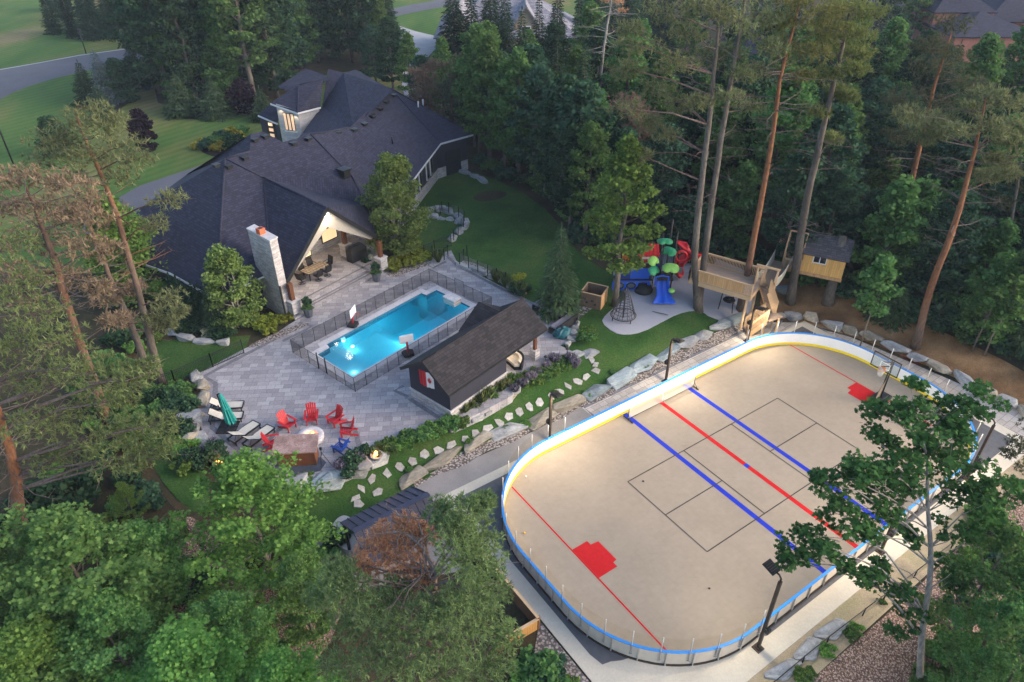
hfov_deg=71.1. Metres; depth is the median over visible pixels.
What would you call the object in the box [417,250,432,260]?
lime shrub
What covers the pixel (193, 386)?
garden shrub
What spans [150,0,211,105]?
leafy tree
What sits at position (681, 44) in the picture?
leafy tree
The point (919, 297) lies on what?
understory shrub
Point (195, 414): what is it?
boulder
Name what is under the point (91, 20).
spruce tree
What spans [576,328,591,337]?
garden shrub
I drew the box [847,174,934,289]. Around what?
leafy tree
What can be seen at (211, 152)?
planting bed
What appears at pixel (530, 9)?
stone house
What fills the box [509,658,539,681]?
garden shrub
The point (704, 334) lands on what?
boulder
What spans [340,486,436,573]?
metal roof shed
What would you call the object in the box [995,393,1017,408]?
boulder
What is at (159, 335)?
garden shrub
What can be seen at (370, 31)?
leafy tree
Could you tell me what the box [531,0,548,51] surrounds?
spruce tree
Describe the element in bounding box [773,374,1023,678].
oak tree
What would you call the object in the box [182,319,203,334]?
garden shrub
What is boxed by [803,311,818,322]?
boulder
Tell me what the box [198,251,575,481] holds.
patio
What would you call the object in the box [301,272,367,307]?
border band
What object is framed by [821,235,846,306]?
tree stub
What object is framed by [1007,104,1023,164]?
leafy tree
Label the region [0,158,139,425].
dying pine
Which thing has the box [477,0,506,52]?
spruce tree
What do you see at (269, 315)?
lime shrub
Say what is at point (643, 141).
leafy tree
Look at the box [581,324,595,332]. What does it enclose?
garden shrub
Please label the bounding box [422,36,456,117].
leafy tree
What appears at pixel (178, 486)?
lawn
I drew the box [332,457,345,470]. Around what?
lavender
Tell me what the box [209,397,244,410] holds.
sun lounger
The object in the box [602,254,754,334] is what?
play pad
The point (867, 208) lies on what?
leafy tree
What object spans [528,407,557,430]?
boulder
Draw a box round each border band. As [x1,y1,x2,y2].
[203,338,278,455]
[260,415,360,454]
[282,322,313,341]
[292,274,369,314]
[300,261,373,300]
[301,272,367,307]
[340,256,370,271]
[393,385,408,397]
[408,398,440,418]
[428,261,445,268]
[446,256,533,303]
[583,331,744,415]
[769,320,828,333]
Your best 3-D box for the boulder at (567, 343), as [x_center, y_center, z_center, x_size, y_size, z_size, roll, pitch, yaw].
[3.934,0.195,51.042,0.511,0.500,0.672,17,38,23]
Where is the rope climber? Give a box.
[610,288,635,323]
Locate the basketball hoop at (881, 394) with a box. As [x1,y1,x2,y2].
[870,350,901,400]
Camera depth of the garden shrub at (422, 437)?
42.74 m
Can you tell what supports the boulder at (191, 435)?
on the lawn at (178, 486)
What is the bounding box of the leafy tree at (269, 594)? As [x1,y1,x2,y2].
[102,517,340,660]
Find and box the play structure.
[612,219,701,303]
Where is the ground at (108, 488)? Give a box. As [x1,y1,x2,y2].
[0,0,1023,681]
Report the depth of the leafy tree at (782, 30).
89.93 m
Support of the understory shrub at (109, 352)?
on the ground at (108, 488)
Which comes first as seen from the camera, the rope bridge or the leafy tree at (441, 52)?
the rope bridge
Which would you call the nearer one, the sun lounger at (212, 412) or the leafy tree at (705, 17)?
the sun lounger at (212, 412)
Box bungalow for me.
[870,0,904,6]
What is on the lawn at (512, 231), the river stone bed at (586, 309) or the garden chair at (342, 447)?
the river stone bed at (586, 309)
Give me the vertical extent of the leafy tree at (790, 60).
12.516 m
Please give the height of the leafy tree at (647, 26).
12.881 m
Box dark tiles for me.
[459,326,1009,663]
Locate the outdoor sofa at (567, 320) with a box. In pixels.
[532,296,577,333]
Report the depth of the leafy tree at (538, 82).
68.57 m
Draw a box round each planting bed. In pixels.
[113,100,136,111]
[138,148,155,152]
[178,111,237,118]
[202,148,223,155]
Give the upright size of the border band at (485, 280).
0.001 m
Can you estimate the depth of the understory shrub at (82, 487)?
38.51 m
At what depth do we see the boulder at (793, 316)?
55.68 m
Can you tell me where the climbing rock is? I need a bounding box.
[634,283,652,294]
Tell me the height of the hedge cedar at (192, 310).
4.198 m
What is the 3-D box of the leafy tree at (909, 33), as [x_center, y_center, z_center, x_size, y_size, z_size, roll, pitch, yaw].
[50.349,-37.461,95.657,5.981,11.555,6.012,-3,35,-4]
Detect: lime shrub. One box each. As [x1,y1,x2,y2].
[251,315,268,330]
[259,321,277,335]
[261,312,274,319]
[269,313,284,323]
[278,311,293,322]
[384,261,399,272]
[387,255,402,261]
[395,260,407,268]
[398,250,413,259]
[401,255,419,266]
[411,247,423,255]
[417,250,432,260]
[418,254,426,262]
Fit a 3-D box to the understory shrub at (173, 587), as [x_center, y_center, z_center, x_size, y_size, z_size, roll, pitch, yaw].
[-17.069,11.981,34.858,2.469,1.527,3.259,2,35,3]
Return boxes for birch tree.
[200,243,267,327]
[354,151,434,255]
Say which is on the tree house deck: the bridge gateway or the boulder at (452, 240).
the bridge gateway
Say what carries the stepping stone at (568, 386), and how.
on the lawn at (512, 231)
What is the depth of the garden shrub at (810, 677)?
31.77 m
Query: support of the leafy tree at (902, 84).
on the ground at (108, 488)
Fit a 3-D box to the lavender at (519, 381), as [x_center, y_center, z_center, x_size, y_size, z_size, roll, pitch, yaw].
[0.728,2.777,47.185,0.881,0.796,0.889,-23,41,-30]
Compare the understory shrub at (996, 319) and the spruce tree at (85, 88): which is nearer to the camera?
the understory shrub at (996, 319)
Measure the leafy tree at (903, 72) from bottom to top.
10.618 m
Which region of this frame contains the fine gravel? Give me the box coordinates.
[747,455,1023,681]
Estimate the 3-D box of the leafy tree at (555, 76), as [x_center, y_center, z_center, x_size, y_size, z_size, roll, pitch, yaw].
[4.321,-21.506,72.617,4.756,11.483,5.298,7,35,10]
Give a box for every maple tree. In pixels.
[0,499,186,681]
[0,520,77,632]
[0,608,131,681]
[48,576,182,681]
[102,612,274,681]
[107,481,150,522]
[112,515,200,616]
[168,446,347,637]
[189,590,287,681]
[248,642,342,681]
[269,547,341,653]
[579,132,668,306]
[917,511,1023,662]
[923,643,1013,681]
[926,584,1023,681]
[930,616,1023,681]
[938,557,1023,681]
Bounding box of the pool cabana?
[399,298,547,414]
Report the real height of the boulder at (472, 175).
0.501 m
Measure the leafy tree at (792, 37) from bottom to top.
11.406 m
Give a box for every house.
[114,68,472,315]
[433,0,577,51]
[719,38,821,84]
[779,230,854,281]
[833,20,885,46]
[903,0,1023,62]
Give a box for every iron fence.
[127,339,244,393]
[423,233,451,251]
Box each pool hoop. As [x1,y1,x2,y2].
[347,305,358,327]
[399,333,414,357]
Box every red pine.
[13,96,192,384]
[44,194,160,374]
[703,0,851,311]
[889,82,1023,350]
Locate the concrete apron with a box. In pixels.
[441,321,1023,681]
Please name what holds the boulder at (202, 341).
on the lawn at (177, 353)
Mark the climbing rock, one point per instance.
(643, 289)
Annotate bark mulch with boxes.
[760,277,1023,404]
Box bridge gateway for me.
[754,264,780,287]
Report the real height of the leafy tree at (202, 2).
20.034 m
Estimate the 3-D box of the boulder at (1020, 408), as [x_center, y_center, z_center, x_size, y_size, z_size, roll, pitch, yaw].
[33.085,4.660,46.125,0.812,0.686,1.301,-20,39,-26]
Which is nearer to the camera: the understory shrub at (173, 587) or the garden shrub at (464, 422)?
the understory shrub at (173, 587)
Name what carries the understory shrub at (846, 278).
on the ground at (108, 488)
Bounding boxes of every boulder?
[165,328,176,335]
[175,333,195,341]
[176,408,201,430]
[181,431,197,447]
[189,369,202,383]
[192,337,214,344]
[193,422,199,431]
[194,379,210,389]
[194,430,208,447]
[196,390,209,407]
[215,338,229,345]
[283,472,307,491]
[311,470,344,491]
[315,472,332,483]
[333,469,352,478]
[353,469,368,478]
[354,456,372,470]
[367,452,389,469]
[399,465,427,490]
[423,446,461,470]
[429,213,438,218]
[435,205,445,211]
[443,207,453,214]
[444,216,454,220]
[447,234,457,241]
[452,212,462,219]
[454,218,462,224]
[454,227,462,234]
[456,262,474,270]
[458,169,470,174]
[462,222,469,229]
[464,430,492,453]
[468,173,478,178]
[471,266,486,275]
[471,414,484,422]
[475,175,488,183]
[489,422,527,441]
[511,384,520,394]
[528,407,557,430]
[552,394,586,412]
[564,340,570,347]
[567,335,574,341]
[570,328,577,335]
[573,350,585,357]
[582,348,599,358]
[582,384,611,400]
[607,366,637,389]
[630,353,657,372]
[656,343,681,361]
[676,335,699,347]
[694,330,712,339]
[709,322,727,329]
[718,312,746,329]
[764,658,801,680]
[774,312,785,320]
[775,285,787,294]
[784,311,802,320]
[793,636,821,660]
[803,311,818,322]
[813,618,848,639]
[820,320,843,331]
[842,324,858,335]
[859,330,884,341]
[880,340,910,353]
[906,352,929,361]
[925,359,952,373]
[953,369,973,387]
[982,387,997,397]
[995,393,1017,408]
[1017,404,1023,416]
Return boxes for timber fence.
[413,536,539,633]
[497,618,538,650]
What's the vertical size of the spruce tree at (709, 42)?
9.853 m
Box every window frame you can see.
[283,112,288,129]
[286,113,292,130]
[290,113,295,130]
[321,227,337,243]
[418,172,422,190]
[425,163,429,180]
[429,158,432,175]
[812,256,826,264]
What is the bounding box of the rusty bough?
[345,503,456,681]
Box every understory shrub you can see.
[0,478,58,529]
[45,467,104,510]
[64,378,90,401]
[85,445,114,472]
[87,390,126,412]
[90,349,128,370]
[92,414,145,452]
[95,357,137,380]
[98,324,131,348]
[107,404,148,428]
[110,460,144,486]
[122,478,165,511]
[125,442,158,466]
[134,318,143,337]
[145,515,191,548]
[149,560,181,606]
[177,555,216,606]
[261,637,290,650]
[304,544,346,569]
[320,524,352,547]
[470,152,492,165]
[479,158,502,170]
[493,165,521,180]
[511,172,532,185]
[518,644,563,681]
[521,648,569,681]
[537,652,567,681]
[554,207,567,221]
[567,220,606,244]
[587,232,605,244]
[603,230,631,244]
[633,235,652,243]
[648,231,671,244]
[656,230,688,254]
[680,237,715,263]
[710,232,741,255]
[723,243,749,258]
[743,243,772,259]
[752,255,789,278]
[757,254,776,265]
[773,249,787,257]
[798,274,840,290]
[836,281,856,298]
[841,272,851,281]
[842,267,852,279]
[842,280,872,298]
[864,281,911,301]
[893,292,920,323]
[909,662,947,681]
[913,294,935,304]
[918,302,961,334]
[925,632,972,680]
[929,290,968,312]
[942,309,976,343]
[942,593,989,627]
[955,319,992,347]
[962,502,1007,537]
[983,534,1019,553]
[984,548,1021,588]
[986,331,1015,355]
[990,317,1016,326]
[1015,345,1023,360]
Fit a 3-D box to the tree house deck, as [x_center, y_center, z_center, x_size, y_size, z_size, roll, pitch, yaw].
[17.037,-3.237,54.364,6.970,4.649,3.173,21,40,27]
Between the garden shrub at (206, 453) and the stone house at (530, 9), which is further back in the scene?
the stone house at (530, 9)
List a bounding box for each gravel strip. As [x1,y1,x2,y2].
[249,323,308,347]
[386,262,430,276]
[413,323,744,486]
[462,261,526,294]
[534,622,589,681]
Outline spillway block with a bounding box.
[442,292,461,306]
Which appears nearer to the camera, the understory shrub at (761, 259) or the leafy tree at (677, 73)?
the understory shrub at (761, 259)
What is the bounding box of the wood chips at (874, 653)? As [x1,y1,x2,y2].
[813,489,1023,681]
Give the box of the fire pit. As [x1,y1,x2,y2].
[298,426,324,444]
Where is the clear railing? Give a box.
[431,200,505,276]
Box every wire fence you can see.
[159,492,210,553]
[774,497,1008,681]
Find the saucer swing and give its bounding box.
[718,293,734,312]
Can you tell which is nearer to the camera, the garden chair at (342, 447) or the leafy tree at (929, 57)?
the garden chair at (342, 447)
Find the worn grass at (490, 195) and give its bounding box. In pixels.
[473,190,506,200]
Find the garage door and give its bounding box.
[445,148,460,174]
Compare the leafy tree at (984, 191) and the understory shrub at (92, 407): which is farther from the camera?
the leafy tree at (984, 191)
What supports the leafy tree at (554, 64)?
on the ground at (108, 488)
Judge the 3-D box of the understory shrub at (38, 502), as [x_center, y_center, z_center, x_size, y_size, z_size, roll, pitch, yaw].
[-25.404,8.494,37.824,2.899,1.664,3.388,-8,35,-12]
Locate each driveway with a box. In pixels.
[83,165,200,249]
[400,26,435,94]
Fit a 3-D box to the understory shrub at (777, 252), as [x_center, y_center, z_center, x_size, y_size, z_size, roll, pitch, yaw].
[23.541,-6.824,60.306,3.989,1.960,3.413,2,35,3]
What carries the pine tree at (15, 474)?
on the ground at (108, 488)
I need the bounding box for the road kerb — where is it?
[0,49,123,69]
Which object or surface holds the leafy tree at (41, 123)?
on the lawn at (24, 40)
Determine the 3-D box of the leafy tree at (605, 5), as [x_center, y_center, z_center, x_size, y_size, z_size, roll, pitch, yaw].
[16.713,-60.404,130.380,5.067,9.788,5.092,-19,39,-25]
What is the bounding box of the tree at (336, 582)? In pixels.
[299,486,525,681]
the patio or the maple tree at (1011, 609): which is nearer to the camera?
the maple tree at (1011, 609)
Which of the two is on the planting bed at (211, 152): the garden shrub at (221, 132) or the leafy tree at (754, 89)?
the garden shrub at (221, 132)
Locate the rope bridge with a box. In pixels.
[756,250,793,287]
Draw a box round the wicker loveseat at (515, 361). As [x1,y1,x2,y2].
[506,350,523,369]
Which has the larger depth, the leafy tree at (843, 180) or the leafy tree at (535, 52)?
the leafy tree at (535, 52)
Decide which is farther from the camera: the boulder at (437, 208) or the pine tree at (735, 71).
the boulder at (437, 208)
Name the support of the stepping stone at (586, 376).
on the lawn at (512, 231)
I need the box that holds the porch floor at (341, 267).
[290,230,376,305]
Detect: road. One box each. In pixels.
[0,49,143,98]
[389,0,453,15]
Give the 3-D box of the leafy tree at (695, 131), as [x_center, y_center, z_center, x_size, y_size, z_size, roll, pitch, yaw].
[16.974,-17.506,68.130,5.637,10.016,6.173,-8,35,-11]
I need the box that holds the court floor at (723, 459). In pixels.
[504,345,968,649]
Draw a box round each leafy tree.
[34,115,73,154]
[53,0,75,20]
[74,0,98,14]
[97,57,142,103]
[102,517,340,660]
[103,0,161,93]
[114,0,192,99]
[142,0,204,97]
[142,2,189,86]
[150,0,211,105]
[182,0,214,90]
[188,5,240,89]
[197,0,253,82]
[197,23,243,100]
[204,0,281,95]
[214,0,276,81]
[229,0,299,97]
[247,10,294,84]
[272,0,311,68]
[281,0,322,67]
[297,0,334,62]
[303,4,325,43]
[311,0,351,58]
[319,0,372,62]
[337,0,387,56]
[356,24,391,80]
[368,0,391,68]
[372,16,404,89]
[383,23,406,67]
[392,31,419,93]
[404,54,438,112]
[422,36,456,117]
[442,72,466,125]
[449,22,487,152]
[455,80,486,146]
[460,30,506,158]
[462,20,506,121]
[473,48,508,159]
[479,58,523,167]
[492,46,543,182]
[494,113,532,166]
[503,43,549,152]
[503,63,557,177]
[518,28,544,58]
[526,73,580,192]
[534,70,559,152]
[536,110,568,159]
[537,21,569,67]
[543,124,598,234]
[545,78,616,208]
[547,58,564,73]
[552,103,621,218]
[560,44,592,81]
[565,120,612,243]
[566,0,613,76]
[572,0,603,24]
[582,25,622,101]
[589,80,617,173]
[589,126,648,220]
[594,38,616,96]
[597,0,618,26]
[601,26,650,125]
[608,97,635,128]
[615,17,658,56]
[616,126,653,205]
[618,46,663,134]
[619,0,645,21]
[623,18,654,94]
[636,46,684,140]
[637,86,681,199]
[638,122,690,230]
[666,104,713,198]
[668,194,714,262]
[670,0,705,97]
[670,52,691,105]
[675,60,719,150]
[678,0,711,47]
[683,74,723,162]
[689,98,748,222]
[698,97,770,209]
[703,45,732,88]
[711,159,769,253]
[712,0,741,36]
[713,49,756,120]
[715,20,753,77]
[723,54,776,118]
[726,46,752,69]
[743,66,816,233]
[748,34,782,104]
[749,0,775,29]
[749,102,800,176]
[755,6,792,38]
[756,48,795,157]
[759,146,830,256]
[771,20,790,37]
[778,66,820,145]
[782,2,810,22]
[782,101,825,154]
[783,29,805,66]
[789,103,869,231]
[790,24,820,68]
[795,165,869,245]
[808,6,835,84]
[813,37,855,103]
[813,53,845,105]
[818,103,866,218]
[824,83,872,207]
[842,187,888,262]
[844,10,875,86]
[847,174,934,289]
[851,153,906,217]
[857,16,912,89]
[857,75,894,171]
[857,91,928,185]
[869,174,944,276]
[871,0,907,25]
[876,78,912,140]
[882,13,913,77]
[890,55,943,138]
[897,28,940,101]
[901,188,995,296]
[902,0,935,39]
[904,131,959,200]
[908,44,965,128]
[920,132,991,200]
[921,227,967,287]
[926,176,983,246]
[944,31,1007,127]
[944,34,1007,125]
[948,106,1006,194]
[950,95,1008,175]
[953,249,1023,343]
[958,217,1021,295]
[965,113,1023,214]
[977,161,1023,265]
[983,176,1023,231]
[997,25,1023,110]
[998,57,1023,108]
[1000,222,1023,255]
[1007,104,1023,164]
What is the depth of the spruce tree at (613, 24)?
95.02 m
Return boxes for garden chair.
[260,432,278,451]
[276,409,296,432]
[303,402,318,424]
[325,404,346,427]
[330,437,351,455]
[339,416,357,437]
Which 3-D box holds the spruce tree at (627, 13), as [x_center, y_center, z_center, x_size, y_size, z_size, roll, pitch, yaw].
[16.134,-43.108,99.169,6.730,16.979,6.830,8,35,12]
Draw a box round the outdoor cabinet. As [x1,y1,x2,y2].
[271,433,318,466]
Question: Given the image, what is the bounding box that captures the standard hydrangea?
[511,272,525,281]
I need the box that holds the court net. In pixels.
[623,376,698,423]
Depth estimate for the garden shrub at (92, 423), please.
43.42 m
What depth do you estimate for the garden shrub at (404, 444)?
42.31 m
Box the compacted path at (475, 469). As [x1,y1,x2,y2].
[260,407,591,597]
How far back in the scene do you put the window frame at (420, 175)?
70.48 m
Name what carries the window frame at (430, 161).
in the house at (263, 200)
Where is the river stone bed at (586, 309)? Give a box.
[572,304,591,325]
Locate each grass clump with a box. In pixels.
[430,249,445,262]
[459,402,471,413]
[465,397,477,409]
[472,386,491,402]
[480,383,497,398]
[489,268,502,282]
[492,379,506,391]
[499,272,511,286]
[499,375,514,387]
[512,278,528,290]
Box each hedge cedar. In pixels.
[163,272,181,311]
[171,274,188,318]
[180,281,194,317]
[186,279,203,327]
[193,282,213,334]
[200,286,229,340]
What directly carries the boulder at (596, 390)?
on the lawn at (512, 231)
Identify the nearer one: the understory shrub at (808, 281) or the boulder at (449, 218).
the understory shrub at (808, 281)
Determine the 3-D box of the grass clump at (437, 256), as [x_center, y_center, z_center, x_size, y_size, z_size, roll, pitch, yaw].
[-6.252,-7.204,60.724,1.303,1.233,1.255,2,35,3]
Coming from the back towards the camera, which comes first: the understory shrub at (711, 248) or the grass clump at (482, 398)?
the understory shrub at (711, 248)
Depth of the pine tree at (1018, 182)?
53.64 m
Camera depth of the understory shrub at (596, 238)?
63.46 m
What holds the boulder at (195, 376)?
on the ground at (108, 488)
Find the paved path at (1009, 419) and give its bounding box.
[582,322,1023,435]
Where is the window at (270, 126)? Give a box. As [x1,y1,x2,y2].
[265,119,276,138]
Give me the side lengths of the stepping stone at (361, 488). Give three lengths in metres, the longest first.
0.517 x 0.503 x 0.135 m
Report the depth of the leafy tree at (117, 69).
97.14 m
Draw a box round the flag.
[419,370,434,388]
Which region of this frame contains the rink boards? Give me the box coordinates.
[501,320,982,666]
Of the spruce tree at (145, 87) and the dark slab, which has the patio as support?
the dark slab
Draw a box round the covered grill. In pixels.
[346,242,366,263]
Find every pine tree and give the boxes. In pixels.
[0,222,184,537]
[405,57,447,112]
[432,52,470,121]
[601,0,760,313]
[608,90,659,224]
[683,0,792,303]
[783,0,893,305]
[871,13,997,180]
[979,159,1023,233]
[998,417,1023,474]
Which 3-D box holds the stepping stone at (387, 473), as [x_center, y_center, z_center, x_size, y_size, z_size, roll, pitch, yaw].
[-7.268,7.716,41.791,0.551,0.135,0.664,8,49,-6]
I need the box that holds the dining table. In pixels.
[300,261,327,280]
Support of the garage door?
in the house at (263, 200)
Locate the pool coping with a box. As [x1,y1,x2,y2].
[307,285,476,383]
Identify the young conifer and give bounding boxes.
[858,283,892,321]
[871,285,912,333]
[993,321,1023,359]
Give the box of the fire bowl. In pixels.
[370,445,382,460]
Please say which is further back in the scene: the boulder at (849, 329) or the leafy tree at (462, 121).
the leafy tree at (462, 121)
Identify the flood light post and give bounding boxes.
[546,391,563,436]
[661,338,684,381]
[743,306,766,341]
[752,559,782,653]
[875,468,906,555]
[962,417,995,480]
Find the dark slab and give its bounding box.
[275,457,325,474]
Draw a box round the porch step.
[293,269,388,319]
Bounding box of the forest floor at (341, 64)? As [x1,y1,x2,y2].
[154,38,378,106]
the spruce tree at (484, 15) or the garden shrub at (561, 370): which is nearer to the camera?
the garden shrub at (561, 370)
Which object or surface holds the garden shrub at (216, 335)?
on the ground at (108, 488)
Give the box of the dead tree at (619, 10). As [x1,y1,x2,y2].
[582,0,638,88]
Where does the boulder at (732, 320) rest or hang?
on the ground at (108, 488)
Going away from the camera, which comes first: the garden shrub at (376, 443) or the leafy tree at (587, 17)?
the garden shrub at (376, 443)
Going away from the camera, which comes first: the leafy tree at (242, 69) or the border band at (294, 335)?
the border band at (294, 335)
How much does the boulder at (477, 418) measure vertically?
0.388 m
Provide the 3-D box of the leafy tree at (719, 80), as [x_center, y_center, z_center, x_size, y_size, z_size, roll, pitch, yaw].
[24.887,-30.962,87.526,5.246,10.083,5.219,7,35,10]
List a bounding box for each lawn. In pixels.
[0,0,583,273]
[135,396,209,512]
[145,335,250,379]
[277,172,718,525]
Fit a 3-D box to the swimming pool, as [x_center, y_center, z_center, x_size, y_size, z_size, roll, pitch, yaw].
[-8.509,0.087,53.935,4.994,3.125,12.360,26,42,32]
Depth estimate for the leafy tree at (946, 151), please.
60.64 m
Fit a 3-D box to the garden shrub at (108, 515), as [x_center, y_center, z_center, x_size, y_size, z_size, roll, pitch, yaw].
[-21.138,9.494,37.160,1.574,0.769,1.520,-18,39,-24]
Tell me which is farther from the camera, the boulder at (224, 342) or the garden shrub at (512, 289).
the garden shrub at (512, 289)
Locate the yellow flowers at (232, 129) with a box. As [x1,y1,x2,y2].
[225,126,245,136]
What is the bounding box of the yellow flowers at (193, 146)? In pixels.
[189,138,202,149]
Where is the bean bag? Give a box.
[552,326,571,339]
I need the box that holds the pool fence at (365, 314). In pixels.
[290,269,491,391]
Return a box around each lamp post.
[0,130,14,164]
[77,28,86,53]
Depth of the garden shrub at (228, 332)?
51.44 m
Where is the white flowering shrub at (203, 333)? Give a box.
[200,327,209,337]
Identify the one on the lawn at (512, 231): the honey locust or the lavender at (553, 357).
the lavender at (553, 357)
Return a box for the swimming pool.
[318,290,469,376]
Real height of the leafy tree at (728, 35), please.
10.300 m
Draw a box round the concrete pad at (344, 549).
[333,515,360,556]
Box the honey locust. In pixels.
[77,193,170,308]
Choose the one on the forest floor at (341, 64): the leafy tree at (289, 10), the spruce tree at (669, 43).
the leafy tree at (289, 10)
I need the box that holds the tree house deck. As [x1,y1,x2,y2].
[688,253,782,335]
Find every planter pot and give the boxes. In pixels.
[303,306,312,317]
[372,271,380,281]
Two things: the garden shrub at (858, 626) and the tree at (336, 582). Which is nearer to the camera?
the tree at (336, 582)
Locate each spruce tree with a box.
[38,0,65,35]
[60,0,81,38]
[69,59,95,108]
[70,0,105,41]
[86,85,121,122]
[87,48,127,104]
[95,0,120,39]
[123,50,155,91]
[160,71,201,120]
[194,77,239,122]
[248,85,270,123]
[383,0,401,27]
[437,0,463,97]
[456,0,479,97]
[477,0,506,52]
[495,0,519,55]
[510,6,531,53]
[527,40,566,181]
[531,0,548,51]
[532,221,584,323]
[545,0,569,64]
[566,1,585,63]
[574,37,592,80]
[590,0,606,28]
[606,6,619,92]
[613,0,641,54]
[637,0,658,25]
[649,0,676,45]
[663,14,677,106]
[700,37,711,69]
[718,9,743,89]
[849,0,888,82]
[857,82,901,182]
[859,31,888,106]
[891,136,908,180]
[897,40,964,177]
[902,105,933,178]
[994,52,1012,108]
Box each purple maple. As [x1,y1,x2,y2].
[125,108,158,149]
[224,78,256,114]
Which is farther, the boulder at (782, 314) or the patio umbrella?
the boulder at (782, 314)
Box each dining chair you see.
[294,273,305,284]
[298,262,307,275]
[305,256,315,265]
[313,269,322,281]
[323,254,332,268]
[323,264,331,276]
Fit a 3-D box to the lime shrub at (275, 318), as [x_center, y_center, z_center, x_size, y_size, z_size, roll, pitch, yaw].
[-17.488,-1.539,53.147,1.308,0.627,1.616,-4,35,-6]
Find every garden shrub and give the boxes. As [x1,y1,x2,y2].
[37,463,65,481]
[81,415,102,429]
[92,509,117,529]
[104,494,127,511]
[121,339,146,353]
[140,383,163,397]
[143,386,165,402]
[145,331,163,343]
[147,397,170,418]
[156,385,184,405]
[157,395,184,419]
[162,378,191,391]
[164,434,184,452]
[165,414,196,436]
[168,385,189,397]
[168,453,193,476]
[170,394,201,412]
[172,438,200,457]
[174,316,192,333]
[176,447,206,471]
[181,381,196,393]
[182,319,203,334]
[184,393,196,397]
[195,442,222,463]
[196,137,216,150]
[204,439,228,456]
[207,135,222,141]
[209,329,223,339]
[212,129,231,136]
[221,327,237,337]
[222,132,244,148]
[235,125,249,133]
[301,296,311,305]
[301,304,313,309]
[339,449,362,479]
[353,442,381,460]
[361,256,370,262]
[369,269,381,274]
[370,261,379,269]
[374,438,390,454]
[378,435,403,456]
[389,434,412,450]
[397,427,417,449]
[404,466,412,473]
[412,425,438,443]
[417,420,440,438]
[429,419,450,439]
[440,413,460,432]
[457,415,469,428]
[464,436,474,443]
[489,389,501,398]
[504,372,519,384]
[507,283,531,296]
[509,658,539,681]
[512,370,538,387]
[520,419,531,426]
[530,365,548,384]
[535,367,553,381]
[540,362,559,377]
[545,361,563,377]
[554,362,571,372]
[556,354,572,370]
[565,672,579,681]
[575,331,597,343]
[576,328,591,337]
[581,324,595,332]
[609,369,617,374]
[792,665,812,681]
[803,665,818,681]
[818,641,837,658]
[842,625,860,643]
[848,620,865,636]
[876,598,887,604]
[963,545,989,568]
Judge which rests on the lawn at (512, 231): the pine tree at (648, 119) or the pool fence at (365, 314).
the pine tree at (648, 119)
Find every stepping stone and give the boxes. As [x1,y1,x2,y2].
[351,494,359,501]
[354,499,363,506]
[358,484,364,492]
[368,474,375,484]
[372,488,382,496]
[382,468,391,477]
[395,462,404,471]
[408,457,416,465]
[420,449,428,458]
[433,446,443,453]
[447,440,455,448]
[472,429,479,436]
[483,424,492,430]
[494,419,503,425]
[504,413,512,420]
[515,407,523,416]
[525,402,532,410]
[535,398,543,406]
[564,382,571,389]
[573,378,582,384]
[583,373,589,380]
[589,356,594,363]
[591,367,599,373]
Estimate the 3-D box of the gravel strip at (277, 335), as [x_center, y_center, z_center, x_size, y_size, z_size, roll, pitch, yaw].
[-16.865,-0.469,52.015,4.792,0.001,0.770,-28,44,-35]
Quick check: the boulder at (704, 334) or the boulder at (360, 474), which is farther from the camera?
the boulder at (704, 334)
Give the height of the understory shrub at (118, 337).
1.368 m
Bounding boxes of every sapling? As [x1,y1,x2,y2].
[765,157,790,227]
[852,252,905,345]
[971,264,1021,351]
[984,249,1023,355]
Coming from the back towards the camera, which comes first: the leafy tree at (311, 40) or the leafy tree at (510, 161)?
the leafy tree at (311, 40)
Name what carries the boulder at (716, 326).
on the lawn at (512, 231)
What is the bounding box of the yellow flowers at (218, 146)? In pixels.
[207,140,226,151]
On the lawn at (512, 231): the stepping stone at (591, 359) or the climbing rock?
the stepping stone at (591, 359)
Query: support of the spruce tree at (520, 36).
on the ground at (108, 488)
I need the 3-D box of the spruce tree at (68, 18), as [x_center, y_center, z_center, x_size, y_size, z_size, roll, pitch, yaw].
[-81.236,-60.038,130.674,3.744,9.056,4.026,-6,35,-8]
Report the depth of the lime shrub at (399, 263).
60.09 m
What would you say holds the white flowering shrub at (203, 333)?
on the ground at (108, 488)
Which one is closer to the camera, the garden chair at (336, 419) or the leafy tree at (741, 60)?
the garden chair at (336, 419)
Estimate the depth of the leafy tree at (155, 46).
95.94 m
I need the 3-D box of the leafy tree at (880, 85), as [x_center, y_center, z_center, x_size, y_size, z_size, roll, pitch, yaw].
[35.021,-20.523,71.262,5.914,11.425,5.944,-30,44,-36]
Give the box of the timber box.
[580,282,608,309]
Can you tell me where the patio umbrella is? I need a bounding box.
[216,393,239,433]
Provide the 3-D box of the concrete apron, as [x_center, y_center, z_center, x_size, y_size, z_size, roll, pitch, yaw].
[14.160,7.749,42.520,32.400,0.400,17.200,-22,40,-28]
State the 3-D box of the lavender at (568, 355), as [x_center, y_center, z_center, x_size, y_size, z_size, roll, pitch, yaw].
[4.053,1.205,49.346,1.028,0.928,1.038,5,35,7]
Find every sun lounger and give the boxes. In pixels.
[208,408,243,424]
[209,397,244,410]
[226,420,260,445]
[241,424,274,450]
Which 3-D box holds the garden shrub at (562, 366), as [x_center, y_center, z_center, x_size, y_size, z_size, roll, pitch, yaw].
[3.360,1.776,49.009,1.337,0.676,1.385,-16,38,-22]
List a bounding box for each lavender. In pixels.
[199,440,211,450]
[208,435,216,440]
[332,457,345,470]
[508,383,519,391]
[516,376,528,387]
[524,371,537,381]
[541,360,551,367]
[548,351,561,362]
[564,351,577,360]
[569,356,581,367]

